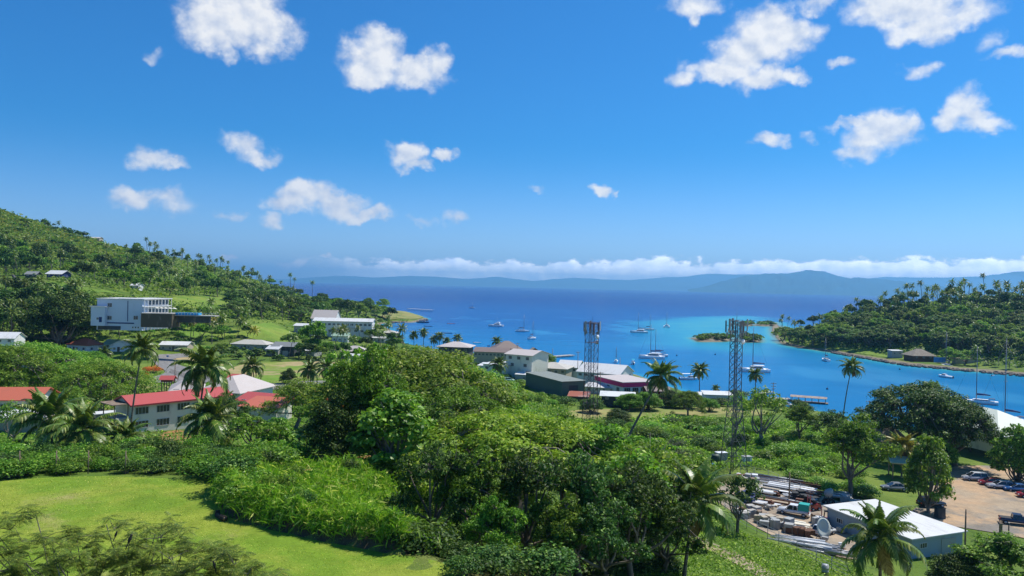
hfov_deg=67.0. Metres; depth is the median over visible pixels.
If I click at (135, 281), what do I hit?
broadleaf tree
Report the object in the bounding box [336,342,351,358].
broadleaf tree
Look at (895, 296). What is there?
broadleaf tree
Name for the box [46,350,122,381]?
umbrella tree
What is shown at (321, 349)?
broadleaf tree
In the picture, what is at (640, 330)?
catamaran
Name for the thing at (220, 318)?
coconut palm
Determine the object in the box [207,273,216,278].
broadleaf tree
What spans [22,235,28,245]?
coconut palm
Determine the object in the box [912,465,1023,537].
car park
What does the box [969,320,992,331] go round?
umbrella tree
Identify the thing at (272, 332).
hill lawn
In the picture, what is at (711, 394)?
shed
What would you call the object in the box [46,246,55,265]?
coconut palm
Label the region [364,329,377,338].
broadleaf tree
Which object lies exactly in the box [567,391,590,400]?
shed
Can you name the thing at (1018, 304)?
broadleaf tree
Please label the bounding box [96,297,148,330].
hotel
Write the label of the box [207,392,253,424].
broadleaf tree
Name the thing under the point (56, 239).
shrub
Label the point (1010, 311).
broadleaf tree
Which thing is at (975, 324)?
coconut palm
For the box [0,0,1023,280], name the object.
sky
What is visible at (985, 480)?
parked car
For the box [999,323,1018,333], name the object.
umbrella tree
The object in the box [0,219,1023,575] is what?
ground
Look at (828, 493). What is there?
concrete mixer
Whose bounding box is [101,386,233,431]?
classroom block
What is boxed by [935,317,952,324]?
umbrella tree
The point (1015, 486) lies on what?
parked car
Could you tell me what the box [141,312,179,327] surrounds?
building
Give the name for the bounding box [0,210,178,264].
hilltop grass
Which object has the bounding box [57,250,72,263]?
broadleaf tree
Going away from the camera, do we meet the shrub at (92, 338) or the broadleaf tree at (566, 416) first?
the broadleaf tree at (566, 416)
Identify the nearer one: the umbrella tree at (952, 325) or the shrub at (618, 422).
the shrub at (618, 422)
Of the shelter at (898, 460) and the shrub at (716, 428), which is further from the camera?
the shrub at (716, 428)
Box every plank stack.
[746,500,781,506]
[753,485,779,494]
[795,520,809,527]
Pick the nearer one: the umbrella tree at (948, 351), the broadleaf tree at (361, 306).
the umbrella tree at (948, 351)
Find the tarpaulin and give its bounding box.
[934,357,945,362]
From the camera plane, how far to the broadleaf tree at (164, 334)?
352.94 m
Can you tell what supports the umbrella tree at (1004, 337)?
on the ground at (880, 475)
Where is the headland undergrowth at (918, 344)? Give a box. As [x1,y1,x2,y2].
[771,300,1023,366]
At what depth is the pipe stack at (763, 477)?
150.11 m
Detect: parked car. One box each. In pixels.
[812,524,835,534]
[880,481,906,491]
[977,476,999,485]
[986,480,1012,488]
[1002,483,1023,491]
[1015,489,1023,497]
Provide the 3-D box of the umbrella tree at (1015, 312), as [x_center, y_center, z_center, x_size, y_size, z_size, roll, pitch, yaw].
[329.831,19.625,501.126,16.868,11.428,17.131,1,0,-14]
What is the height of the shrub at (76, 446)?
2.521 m
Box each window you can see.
[135,406,148,414]
[135,420,148,427]
[156,404,169,412]
[156,417,169,425]
[177,402,189,409]
[177,416,189,423]
[632,387,638,391]
[836,517,842,524]
[920,542,926,548]
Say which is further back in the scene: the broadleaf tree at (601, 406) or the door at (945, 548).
the broadleaf tree at (601, 406)
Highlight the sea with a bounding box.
[260,281,1023,429]
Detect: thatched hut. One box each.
[869,426,912,455]
[902,349,935,361]
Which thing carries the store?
on the ground at (880, 475)
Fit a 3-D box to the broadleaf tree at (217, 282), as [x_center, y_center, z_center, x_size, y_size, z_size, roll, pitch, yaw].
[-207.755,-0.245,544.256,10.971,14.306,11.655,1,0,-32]
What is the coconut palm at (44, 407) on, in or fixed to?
on the ground at (880, 475)
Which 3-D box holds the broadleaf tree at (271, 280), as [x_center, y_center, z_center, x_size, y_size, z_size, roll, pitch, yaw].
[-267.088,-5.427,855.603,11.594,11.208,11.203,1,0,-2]
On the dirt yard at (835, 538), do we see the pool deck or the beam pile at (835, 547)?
the beam pile at (835, 547)
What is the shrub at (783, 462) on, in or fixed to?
on the ground at (880, 475)
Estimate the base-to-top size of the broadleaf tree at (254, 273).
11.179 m
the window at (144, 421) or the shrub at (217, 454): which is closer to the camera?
the shrub at (217, 454)
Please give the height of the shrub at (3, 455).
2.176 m
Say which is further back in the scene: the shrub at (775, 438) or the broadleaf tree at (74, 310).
the broadleaf tree at (74, 310)
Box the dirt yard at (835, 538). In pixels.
[717,481,865,558]
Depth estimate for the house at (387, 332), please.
500.09 m
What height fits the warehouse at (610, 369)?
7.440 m
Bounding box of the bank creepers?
[372,526,671,572]
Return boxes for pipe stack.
[749,472,809,486]
[758,494,813,505]
[768,534,831,548]
[791,489,822,496]
[824,549,852,557]
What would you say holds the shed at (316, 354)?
on the ground at (880, 475)
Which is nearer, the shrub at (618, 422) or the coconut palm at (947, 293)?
the shrub at (618, 422)
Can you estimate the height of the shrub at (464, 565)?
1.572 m
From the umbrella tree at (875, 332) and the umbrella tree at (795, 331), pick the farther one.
the umbrella tree at (795, 331)
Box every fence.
[718,500,847,574]
[740,464,831,502]
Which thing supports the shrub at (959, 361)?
on the ground at (880, 475)
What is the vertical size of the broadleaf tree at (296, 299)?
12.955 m
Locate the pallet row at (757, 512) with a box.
[738,507,777,518]
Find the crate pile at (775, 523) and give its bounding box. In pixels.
[759,516,794,532]
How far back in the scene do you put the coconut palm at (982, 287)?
576.56 m
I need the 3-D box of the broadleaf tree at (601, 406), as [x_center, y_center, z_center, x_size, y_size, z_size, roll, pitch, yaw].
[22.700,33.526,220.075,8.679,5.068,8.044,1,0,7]
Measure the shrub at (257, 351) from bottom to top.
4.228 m
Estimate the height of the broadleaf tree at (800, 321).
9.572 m
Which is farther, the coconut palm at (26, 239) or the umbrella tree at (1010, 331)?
the coconut palm at (26, 239)
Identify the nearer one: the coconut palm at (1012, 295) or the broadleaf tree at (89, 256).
the coconut palm at (1012, 295)
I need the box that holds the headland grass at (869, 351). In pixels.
[835,345,903,358]
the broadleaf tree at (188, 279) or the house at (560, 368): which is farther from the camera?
the broadleaf tree at (188, 279)
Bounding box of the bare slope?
[159,430,190,441]
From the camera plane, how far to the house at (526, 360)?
301.08 m
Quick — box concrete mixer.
[822,488,834,503]
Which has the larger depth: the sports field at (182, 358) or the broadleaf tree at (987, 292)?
the broadleaf tree at (987, 292)
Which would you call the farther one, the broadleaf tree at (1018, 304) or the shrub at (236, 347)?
the broadleaf tree at (1018, 304)
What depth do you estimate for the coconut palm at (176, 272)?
565.72 m
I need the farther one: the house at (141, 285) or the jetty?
the house at (141, 285)
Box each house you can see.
[0,332,26,347]
[0,387,60,411]
[24,271,42,276]
[45,270,72,278]
[65,338,103,351]
[90,237,103,240]
[104,339,138,348]
[109,340,128,351]
[130,283,144,290]
[159,341,194,350]
[230,339,272,350]
[235,391,287,409]
[265,345,281,355]
[331,333,351,342]
[342,346,365,357]
[379,330,399,337]
[491,341,521,348]
[504,348,549,378]
[548,362,574,376]
[559,360,583,377]
[641,386,671,398]
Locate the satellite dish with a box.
[816,518,830,537]
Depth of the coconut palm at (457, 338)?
469.18 m
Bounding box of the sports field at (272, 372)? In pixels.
[228,361,350,382]
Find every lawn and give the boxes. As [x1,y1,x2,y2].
[0,277,125,294]
[0,476,465,575]
[169,296,229,308]
[177,327,237,337]
[236,323,296,341]
[380,311,422,318]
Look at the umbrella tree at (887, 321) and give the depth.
533.95 m
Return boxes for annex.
[89,306,108,325]
[481,360,510,375]
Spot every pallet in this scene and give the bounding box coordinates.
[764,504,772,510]
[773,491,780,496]
[820,536,829,543]
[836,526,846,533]
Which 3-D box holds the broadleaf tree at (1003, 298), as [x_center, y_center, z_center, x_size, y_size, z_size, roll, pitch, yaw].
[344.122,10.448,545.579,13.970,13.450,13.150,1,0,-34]
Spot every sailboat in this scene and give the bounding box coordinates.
[515,321,529,331]
[646,336,667,356]
[822,338,830,361]
[940,332,953,365]
[958,346,998,405]
[982,338,1023,419]
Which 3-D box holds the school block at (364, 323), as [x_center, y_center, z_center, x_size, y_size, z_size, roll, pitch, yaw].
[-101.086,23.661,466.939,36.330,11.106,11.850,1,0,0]
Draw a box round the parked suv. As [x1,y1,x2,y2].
[916,495,946,507]
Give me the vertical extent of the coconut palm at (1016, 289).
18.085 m
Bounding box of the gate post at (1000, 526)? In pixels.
[998,522,1002,531]
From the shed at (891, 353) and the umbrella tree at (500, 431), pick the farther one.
the shed at (891, 353)
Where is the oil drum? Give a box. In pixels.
[821,563,828,574]
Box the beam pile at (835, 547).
[792,540,840,555]
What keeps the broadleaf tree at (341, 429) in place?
on the ground at (880, 475)
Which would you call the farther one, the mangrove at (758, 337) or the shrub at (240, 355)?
the mangrove at (758, 337)
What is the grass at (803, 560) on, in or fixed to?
on the ground at (880, 475)
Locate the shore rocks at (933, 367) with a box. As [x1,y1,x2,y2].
[391,319,1023,376]
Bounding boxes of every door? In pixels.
[569,385,577,390]
[941,537,955,554]
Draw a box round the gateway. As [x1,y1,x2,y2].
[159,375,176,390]
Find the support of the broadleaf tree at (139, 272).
on the ground at (880, 475)
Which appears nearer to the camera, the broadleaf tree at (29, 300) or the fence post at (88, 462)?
the fence post at (88, 462)
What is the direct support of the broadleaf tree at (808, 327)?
on the ground at (880, 475)
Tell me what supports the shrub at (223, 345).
on the ground at (880, 475)
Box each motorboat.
[679,373,697,379]
[939,374,953,378]
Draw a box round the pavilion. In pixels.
[436,341,475,355]
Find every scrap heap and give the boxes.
[736,473,759,482]
[736,490,754,502]
[790,489,808,500]
[811,513,828,525]
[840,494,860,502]
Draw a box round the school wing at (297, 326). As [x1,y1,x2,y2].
[293,323,314,335]
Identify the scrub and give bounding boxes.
[0,371,570,463]
[16,301,577,405]
[399,460,686,570]
[429,544,685,575]
[495,377,577,418]
[554,412,876,475]
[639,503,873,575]
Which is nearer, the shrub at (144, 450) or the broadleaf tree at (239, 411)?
the shrub at (144, 450)
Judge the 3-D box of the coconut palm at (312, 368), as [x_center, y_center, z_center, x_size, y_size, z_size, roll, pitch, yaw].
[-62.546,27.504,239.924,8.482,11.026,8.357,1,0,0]
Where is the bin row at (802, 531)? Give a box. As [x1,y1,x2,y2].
[784,522,814,536]
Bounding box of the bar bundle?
[790,480,823,488]
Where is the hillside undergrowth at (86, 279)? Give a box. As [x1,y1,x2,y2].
[0,208,374,331]
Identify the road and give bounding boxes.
[154,353,209,382]
[210,380,324,388]
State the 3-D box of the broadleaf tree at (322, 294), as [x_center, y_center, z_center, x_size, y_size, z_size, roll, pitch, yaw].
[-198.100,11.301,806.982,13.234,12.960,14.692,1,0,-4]
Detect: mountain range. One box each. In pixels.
[258,271,1023,295]
[688,270,971,297]
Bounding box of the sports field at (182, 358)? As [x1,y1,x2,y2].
[173,357,222,366]
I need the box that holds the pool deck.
[172,312,219,322]
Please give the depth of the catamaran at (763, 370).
384.32 m
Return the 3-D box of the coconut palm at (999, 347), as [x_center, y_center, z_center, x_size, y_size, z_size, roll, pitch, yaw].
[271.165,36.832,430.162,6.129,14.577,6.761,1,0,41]
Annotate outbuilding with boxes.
[585,382,612,393]
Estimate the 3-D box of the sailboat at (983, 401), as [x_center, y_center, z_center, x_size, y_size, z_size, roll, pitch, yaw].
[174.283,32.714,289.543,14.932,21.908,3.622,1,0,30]
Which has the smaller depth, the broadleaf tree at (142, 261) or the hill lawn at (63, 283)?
the hill lawn at (63, 283)
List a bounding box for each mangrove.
[696,335,708,339]
[714,334,727,339]
[748,335,761,340]
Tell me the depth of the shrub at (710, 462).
150.96 m
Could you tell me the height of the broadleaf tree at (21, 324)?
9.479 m
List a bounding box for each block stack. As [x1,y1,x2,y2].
[733,503,761,517]
[754,513,783,522]
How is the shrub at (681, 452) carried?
on the ground at (880, 475)
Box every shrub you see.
[0,437,29,446]
[0,442,34,455]
[0,451,24,458]
[0,455,48,477]
[0,457,22,477]
[3,438,31,444]
[13,446,52,456]
[15,458,45,474]
[20,218,32,221]
[22,449,64,459]
[25,440,61,448]
[30,442,66,453]
[30,448,92,472]
[36,218,48,222]
[47,458,85,474]
[49,238,65,242]
[57,442,89,452]
[61,453,92,471]
[62,447,83,453]
[64,228,81,233]
[73,336,94,340]
[74,230,89,235]
[80,438,121,457]
[82,454,103,470]
[85,444,121,458]
[86,456,113,470]
[107,455,123,467]
[109,458,136,472]
[112,441,143,452]
[113,446,155,456]
[117,435,142,444]
[118,453,147,470]
[127,434,176,447]
[130,452,157,460]
[133,444,155,448]
[133,456,174,473]
[142,365,162,372]
[150,448,166,458]
[152,439,186,457]
[159,456,191,471]
[160,445,202,458]
[170,460,192,472]
[175,452,228,479]
[178,445,208,459]
[181,434,212,448]
[185,447,234,466]
[193,451,224,466]
[197,443,227,449]
[198,453,262,478]
[206,336,218,340]
[212,446,238,451]
[212,475,247,487]
[214,447,243,456]
[215,343,231,347]
[217,348,235,353]
[217,480,259,497]
[225,439,303,464]
[226,442,264,467]
[229,351,243,358]
[231,346,247,352]
[233,465,265,477]
[240,350,255,355]
[244,347,277,355]
[246,468,277,481]
[259,472,297,496]
[260,448,284,465]
[269,439,316,460]
[271,353,285,360]
[271,462,306,477]
[281,488,321,507]
[294,351,305,357]
[303,354,317,360]
[337,458,360,472]
[358,479,380,488]
[379,425,424,455]
[381,516,461,556]
[383,505,419,519]
[412,497,447,521]
[438,554,483,575]
[439,539,478,559]
[440,515,464,534]
[455,530,469,540]
[456,533,513,557]
[461,542,526,575]
[513,543,538,555]
[514,379,525,383]
[516,541,586,575]
[518,393,535,399]
[523,519,539,529]
[534,396,546,402]
[535,539,563,548]
[546,399,557,403]
[554,396,577,403]
[564,548,626,575]
[588,419,605,425]
[604,417,625,426]
[632,424,665,437]
[640,421,665,431]
[647,551,683,568]
[649,548,673,560]
[651,431,672,438]
[660,401,670,407]
[664,439,686,446]
[665,416,682,425]
[668,426,687,438]
[672,447,694,457]
[680,415,693,423]
[683,424,697,430]
[683,448,706,458]
[685,416,725,427]
[685,434,705,439]
[688,436,719,447]
[692,458,715,471]
[703,424,730,434]
[703,442,728,451]
[706,429,731,442]
[710,396,731,405]
[715,416,728,422]
[726,438,743,447]
[726,450,742,458]
[730,389,750,398]
[731,432,753,442]
[740,424,758,434]
[749,417,770,426]
[749,449,774,458]
[753,436,772,445]
[764,422,786,429]
[766,441,798,457]
[768,434,786,442]
[775,457,791,467]
[783,468,809,477]
[786,429,804,436]
[788,459,815,473]
[789,398,803,405]
[789,405,815,411]
[790,442,819,455]
[802,433,820,440]
[804,452,815,460]
[806,475,828,484]
[811,458,826,470]
[817,481,842,490]
[826,454,839,463]
[833,462,854,469]
[835,469,844,477]
[840,479,871,494]
[843,467,868,478]
[844,483,883,497]
[853,476,865,484]
[952,358,983,363]
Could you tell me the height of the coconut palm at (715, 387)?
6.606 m
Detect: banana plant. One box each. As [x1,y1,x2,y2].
[279,434,298,443]
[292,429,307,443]
[692,424,703,432]
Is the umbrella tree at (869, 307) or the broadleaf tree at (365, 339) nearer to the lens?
the broadleaf tree at (365, 339)
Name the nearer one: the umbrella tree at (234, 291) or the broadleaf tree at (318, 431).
the broadleaf tree at (318, 431)
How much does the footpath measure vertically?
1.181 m
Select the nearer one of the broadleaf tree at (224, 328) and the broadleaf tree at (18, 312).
the broadleaf tree at (18, 312)
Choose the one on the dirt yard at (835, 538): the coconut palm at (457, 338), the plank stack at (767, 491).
the plank stack at (767, 491)
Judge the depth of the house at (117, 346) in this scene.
326.91 m
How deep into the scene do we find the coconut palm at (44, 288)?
363.62 m
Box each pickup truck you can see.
[777,502,810,517]
[998,512,1023,523]
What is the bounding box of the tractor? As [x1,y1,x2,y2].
[796,495,812,503]
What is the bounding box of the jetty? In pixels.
[554,354,575,356]
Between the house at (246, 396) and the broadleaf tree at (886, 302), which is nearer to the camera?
the house at (246, 396)
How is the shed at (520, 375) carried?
on the ground at (880, 475)
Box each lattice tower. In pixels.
[582,321,600,422]
[719,318,747,473]
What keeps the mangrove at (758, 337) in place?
on the ground at (880, 475)
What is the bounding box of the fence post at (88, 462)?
[87,450,91,473]
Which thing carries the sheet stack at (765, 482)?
on the dirt yard at (835, 538)
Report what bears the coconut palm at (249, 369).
on the ground at (880, 475)
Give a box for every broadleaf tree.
[0,236,19,247]
[0,247,18,266]
[0,255,19,275]
[0,288,18,299]
[0,297,19,308]
[0,308,14,324]
[0,400,29,439]
[2,276,23,289]
[3,306,24,331]
[4,240,29,248]
[12,287,35,299]
[16,246,30,249]
[16,291,94,345]
[16,317,26,332]
[17,250,28,265]
[18,276,37,287]
[19,252,35,270]
[19,255,46,269]
[23,295,45,306]
[25,312,58,337]
[30,247,48,257]
[31,243,48,254]
[35,287,57,298]
[40,282,60,289]
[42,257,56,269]
[53,319,70,329]
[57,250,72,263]
[58,285,75,305]
[59,242,74,248]
[60,264,73,272]
[62,244,81,261]
[69,253,87,262]
[69,262,98,280]
[71,292,90,299]
[83,298,96,314]
[84,254,92,260]
[84,301,96,313]
[93,253,117,268]
[96,269,111,279]
[102,269,129,285]
[107,259,119,269]
[112,267,135,286]
[123,257,140,265]
[126,275,135,282]
[127,246,142,256]
[131,278,142,287]
[133,251,149,257]
[135,263,148,268]
[136,268,148,278]
[139,258,148,265]
[140,276,148,287]
[141,270,156,284]
[149,263,159,270]
[150,252,165,260]
[153,277,161,285]
[159,280,180,294]
[160,332,170,339]
[162,258,175,269]
[176,331,185,337]
[177,276,198,288]
[178,280,191,294]
[181,307,193,311]
[185,277,194,288]
[188,274,201,286]
[189,324,213,340]
[194,265,206,270]
[197,271,209,281]
[197,307,213,314]
[198,280,211,289]
[206,266,214,272]
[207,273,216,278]
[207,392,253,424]
[209,278,225,296]
[210,329,223,339]
[214,325,231,338]
[221,293,244,299]
[222,411,289,444]
[223,335,235,344]
[224,282,242,288]
[241,325,253,337]
[242,282,256,288]
[244,271,257,277]
[247,293,265,301]
[250,375,321,428]
[256,294,276,311]
[260,417,295,443]
[266,278,275,284]
[269,290,288,297]
[270,295,284,310]
[278,302,298,313]
[278,368,297,382]
[280,333,299,341]
[285,296,299,309]
[290,389,323,417]
[292,342,306,357]
[294,289,303,294]
[297,321,326,339]
[297,342,317,355]
[298,334,312,342]
[298,387,382,460]
[305,301,328,309]
[305,338,324,344]
[309,298,322,303]
[309,346,329,358]
[310,296,329,301]
[314,334,328,341]
[315,398,357,452]
[317,293,328,296]
[318,341,340,352]
[322,341,423,403]
[325,345,409,456]
[331,298,345,311]
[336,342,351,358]
[340,299,357,317]
[345,387,444,481]
[348,335,360,344]
[350,303,369,316]
[357,337,372,347]
[359,301,374,315]
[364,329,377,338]
[367,305,383,316]
[376,298,389,305]
[383,307,397,315]
[383,343,397,348]
[384,436,480,527]
[387,332,395,337]
[387,338,398,343]
[394,338,404,344]
[462,495,530,548]
[467,440,584,571]
[505,412,616,502]
[525,491,604,575]
[528,447,655,575]
[542,487,654,575]
[548,354,556,362]
[577,397,606,412]
[585,459,707,575]
[602,408,633,425]
[613,393,643,409]
[619,505,709,574]
[632,391,664,409]
[658,389,681,407]
[697,398,719,410]
[719,472,765,532]
[722,391,753,433]
[741,385,790,445]
[796,319,804,326]
[796,334,805,343]
[803,409,849,433]
[804,324,815,329]
[806,315,818,324]
[817,336,829,346]
[819,412,903,497]
[845,304,857,311]
[851,311,861,315]
[855,299,874,306]
[879,315,897,322]
[881,299,890,304]
[886,305,902,311]
[887,294,905,302]
[890,300,902,305]
[898,327,912,342]
[901,433,955,512]
[905,301,923,317]
[917,297,927,305]
[917,380,942,404]
[918,333,928,340]
[924,551,989,575]
[927,323,941,328]
[935,296,953,309]
[938,437,959,464]
[948,530,1023,575]
[950,296,960,307]
[957,294,971,303]
[967,296,979,303]
[977,296,1002,303]
[979,303,996,308]
[982,318,998,332]
[983,357,993,363]
[984,423,1023,482]
[985,289,997,294]
[992,293,1010,301]
[993,302,1004,308]
[999,305,1017,310]
[1002,310,1018,315]
[1008,300,1023,309]
[1012,295,1023,309]
[1017,355,1023,363]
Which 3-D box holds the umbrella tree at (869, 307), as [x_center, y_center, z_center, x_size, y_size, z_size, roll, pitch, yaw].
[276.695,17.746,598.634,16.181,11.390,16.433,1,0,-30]
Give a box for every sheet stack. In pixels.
[751,480,792,491]
[761,481,817,493]
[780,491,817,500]
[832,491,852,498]
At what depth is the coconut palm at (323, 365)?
234.22 m
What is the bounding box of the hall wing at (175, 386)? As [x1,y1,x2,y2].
[168,379,205,390]
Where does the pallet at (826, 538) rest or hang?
on the dirt yard at (835, 538)
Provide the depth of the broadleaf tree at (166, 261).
665.56 m
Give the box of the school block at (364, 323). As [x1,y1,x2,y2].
[312,317,375,336]
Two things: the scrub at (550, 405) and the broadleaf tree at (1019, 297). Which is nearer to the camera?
the scrub at (550, 405)
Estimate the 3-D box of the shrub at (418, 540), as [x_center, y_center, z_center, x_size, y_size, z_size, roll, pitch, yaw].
[-6.894,18.527,56.858,6.704,2.946,6.376,1,0,45]
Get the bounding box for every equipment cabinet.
[714,451,727,463]
[741,455,752,465]
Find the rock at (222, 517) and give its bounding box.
[215,513,227,521]
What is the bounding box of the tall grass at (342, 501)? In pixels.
[204,447,520,554]
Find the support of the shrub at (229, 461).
on the ground at (880, 475)
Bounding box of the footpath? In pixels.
[687,537,777,575]
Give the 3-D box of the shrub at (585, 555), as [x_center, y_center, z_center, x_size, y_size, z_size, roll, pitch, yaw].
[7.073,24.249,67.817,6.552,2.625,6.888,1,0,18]
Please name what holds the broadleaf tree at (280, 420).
on the ground at (880, 475)
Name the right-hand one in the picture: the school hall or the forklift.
the forklift
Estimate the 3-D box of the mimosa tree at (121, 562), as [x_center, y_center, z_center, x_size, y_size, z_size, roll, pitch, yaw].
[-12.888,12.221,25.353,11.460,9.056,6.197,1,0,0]
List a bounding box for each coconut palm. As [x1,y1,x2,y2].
[0,274,12,288]
[1,296,18,329]
[3,303,20,331]
[4,235,13,246]
[5,386,94,442]
[8,250,17,275]
[14,298,26,308]
[16,278,29,287]
[18,309,31,333]
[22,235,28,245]
[31,280,42,294]
[31,296,40,306]
[32,274,45,289]
[33,397,125,445]
[36,285,50,297]
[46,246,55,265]
[47,256,54,269]
[50,283,63,293]
[57,248,66,263]
[63,280,76,291]
[69,287,83,298]
[72,278,84,289]
[88,326,99,338]
[95,345,112,358]
[98,260,107,268]
[102,242,109,252]
[105,416,150,443]
[118,332,163,422]
[130,262,136,274]
[146,271,157,290]
[159,269,166,282]
[166,343,237,437]
[171,269,179,281]
[173,273,182,280]
[175,389,248,446]
[205,296,218,312]
[206,320,219,343]
[216,312,228,336]
[235,315,249,335]
[237,355,267,379]
[238,306,251,322]
[240,295,252,302]
[248,325,260,335]
[256,296,261,319]
[257,285,264,293]
[269,296,276,305]
[279,299,286,319]
[285,295,292,319]
[287,331,298,357]
[297,359,320,386]
[314,357,335,378]
[328,326,335,340]
[333,324,344,352]
[338,323,350,349]
[347,333,357,344]
[354,324,361,335]
[370,324,380,345]
[376,330,386,342]
[383,320,390,332]
[395,322,408,337]
[396,333,405,343]
[408,329,418,339]
[418,327,428,346]
[429,335,438,344]
[434,332,444,344]
[442,337,451,343]
[452,333,462,341]
[488,356,508,374]
[490,335,502,345]
[627,358,684,436]
[655,455,748,575]
[687,361,709,391]
[711,384,721,390]
[746,365,764,409]
[817,313,823,324]
[836,356,865,422]
[839,500,927,575]
[876,296,885,311]
[880,431,918,476]
[900,291,908,307]
[902,283,910,298]
[922,292,928,313]
[930,285,939,306]
[937,290,944,308]
[940,290,952,311]
[943,298,951,307]
[946,282,954,294]
[948,278,955,296]
[951,288,959,296]
[956,280,967,303]
[956,285,962,300]
[962,278,967,293]
[967,333,976,348]
[968,301,978,313]
[970,294,977,302]
[970,344,982,362]
[971,320,982,343]
[974,306,982,315]
[979,283,986,289]
[981,294,992,303]
[988,306,998,319]
[989,323,1001,335]
[992,280,1001,294]
[994,341,1004,365]
[995,314,1004,324]
[996,288,1002,302]
[1002,283,1011,305]
[1003,346,1017,367]
[1008,291,1015,302]
[1011,285,1020,292]
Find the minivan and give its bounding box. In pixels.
[961,471,987,480]
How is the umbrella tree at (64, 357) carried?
on the ground at (880, 475)
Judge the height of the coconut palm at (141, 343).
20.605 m
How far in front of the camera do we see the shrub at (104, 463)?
77.84 m
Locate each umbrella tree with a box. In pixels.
[0,340,99,386]
[0,344,66,400]
[44,358,159,410]
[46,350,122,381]
[220,300,251,317]
[223,288,243,295]
[226,297,245,304]
[249,302,261,313]
[250,301,276,317]
[270,284,281,289]
[289,306,311,321]
[291,304,313,319]
[299,344,530,437]
[364,298,374,304]
[378,408,629,511]
[395,384,509,440]
[408,363,536,417]
[432,407,525,463]
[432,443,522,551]
[557,423,680,496]
[593,435,716,559]
[595,447,679,568]
[670,390,706,415]
[772,326,790,338]
[780,329,796,341]
[783,402,820,439]
[787,327,808,341]
[799,328,824,343]
[806,333,819,345]
[815,323,829,329]
[816,325,839,341]
[819,316,842,326]
[822,312,838,317]
[823,323,853,337]
[825,327,851,341]
[828,315,857,324]
[833,311,852,316]
[844,331,868,345]
[848,313,872,322]
[851,330,882,346]
[852,326,871,338]
[854,380,993,447]
[855,319,877,328]
[857,304,880,312]
[864,317,891,328]
[865,328,889,342]
[866,324,884,330]
[870,312,883,323]
[874,324,899,341]
[875,304,890,315]
[875,329,909,346]
[886,310,907,320]
[887,320,904,329]
[896,322,915,328]
[898,307,915,320]
[900,311,924,322]
[902,327,919,342]
[909,397,1003,466]
[912,324,933,332]
[915,305,939,316]
[922,315,942,324]
[927,326,946,342]
[928,332,962,347]
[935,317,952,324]
[935,322,962,331]
[937,313,954,327]
[938,347,958,362]
[944,304,970,316]
[944,314,970,325]
[947,326,981,344]
[948,332,969,348]
[948,349,982,364]
[954,314,982,323]
[968,332,990,348]
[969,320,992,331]
[971,307,997,318]
[973,335,1009,353]
[985,308,1006,316]
[986,325,1008,338]
[986,333,1021,349]
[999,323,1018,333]
[1000,328,1020,343]
[1001,314,1023,324]
[1006,309,1023,317]
[1007,331,1023,348]
[1009,338,1023,353]
[1015,326,1023,334]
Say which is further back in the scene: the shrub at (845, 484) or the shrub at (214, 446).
the shrub at (845, 484)
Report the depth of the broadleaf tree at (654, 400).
232.06 m
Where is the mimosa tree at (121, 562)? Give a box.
[0,504,292,575]
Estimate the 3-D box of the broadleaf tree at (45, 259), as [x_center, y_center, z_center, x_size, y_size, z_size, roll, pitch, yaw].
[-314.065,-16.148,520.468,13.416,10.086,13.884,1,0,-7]
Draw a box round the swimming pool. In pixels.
[176,312,201,314]
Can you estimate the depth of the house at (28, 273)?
455.96 m
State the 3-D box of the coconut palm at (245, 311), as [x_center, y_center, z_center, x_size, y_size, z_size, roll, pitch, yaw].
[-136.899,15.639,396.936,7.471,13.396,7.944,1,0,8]
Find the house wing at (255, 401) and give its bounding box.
[237,396,291,421]
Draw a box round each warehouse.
[473,347,511,362]
[576,362,634,383]
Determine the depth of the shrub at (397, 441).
101.03 m
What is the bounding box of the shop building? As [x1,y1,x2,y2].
[594,375,648,392]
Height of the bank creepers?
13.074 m
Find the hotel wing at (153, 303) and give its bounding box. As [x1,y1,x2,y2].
[118,298,172,329]
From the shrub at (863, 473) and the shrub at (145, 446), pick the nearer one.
the shrub at (145, 446)
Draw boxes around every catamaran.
[488,321,503,326]
[630,312,647,332]
[639,326,664,358]
[738,327,770,372]
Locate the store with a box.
[372,336,388,342]
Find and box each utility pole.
[788,472,789,503]
[964,509,966,544]
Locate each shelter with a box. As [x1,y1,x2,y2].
[93,410,113,426]
[789,394,827,403]
[888,456,944,478]
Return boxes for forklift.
[807,494,820,510]
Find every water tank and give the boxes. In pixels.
[711,453,719,465]
[934,506,945,518]
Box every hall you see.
[204,374,274,398]
[310,310,340,322]
[933,407,1023,450]
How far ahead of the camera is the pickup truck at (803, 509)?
127.88 m
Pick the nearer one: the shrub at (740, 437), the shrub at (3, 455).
the shrub at (3, 455)
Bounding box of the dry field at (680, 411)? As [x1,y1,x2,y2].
[566,407,767,419]
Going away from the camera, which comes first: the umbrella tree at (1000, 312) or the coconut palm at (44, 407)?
the coconut palm at (44, 407)
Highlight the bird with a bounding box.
[125,534,132,549]
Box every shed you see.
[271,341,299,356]
[301,350,321,356]
[514,371,525,379]
[525,371,585,396]
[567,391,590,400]
[599,391,635,406]
[701,390,732,404]
[823,499,967,558]
[887,349,902,357]
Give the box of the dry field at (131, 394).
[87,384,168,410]
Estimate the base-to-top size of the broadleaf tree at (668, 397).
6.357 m

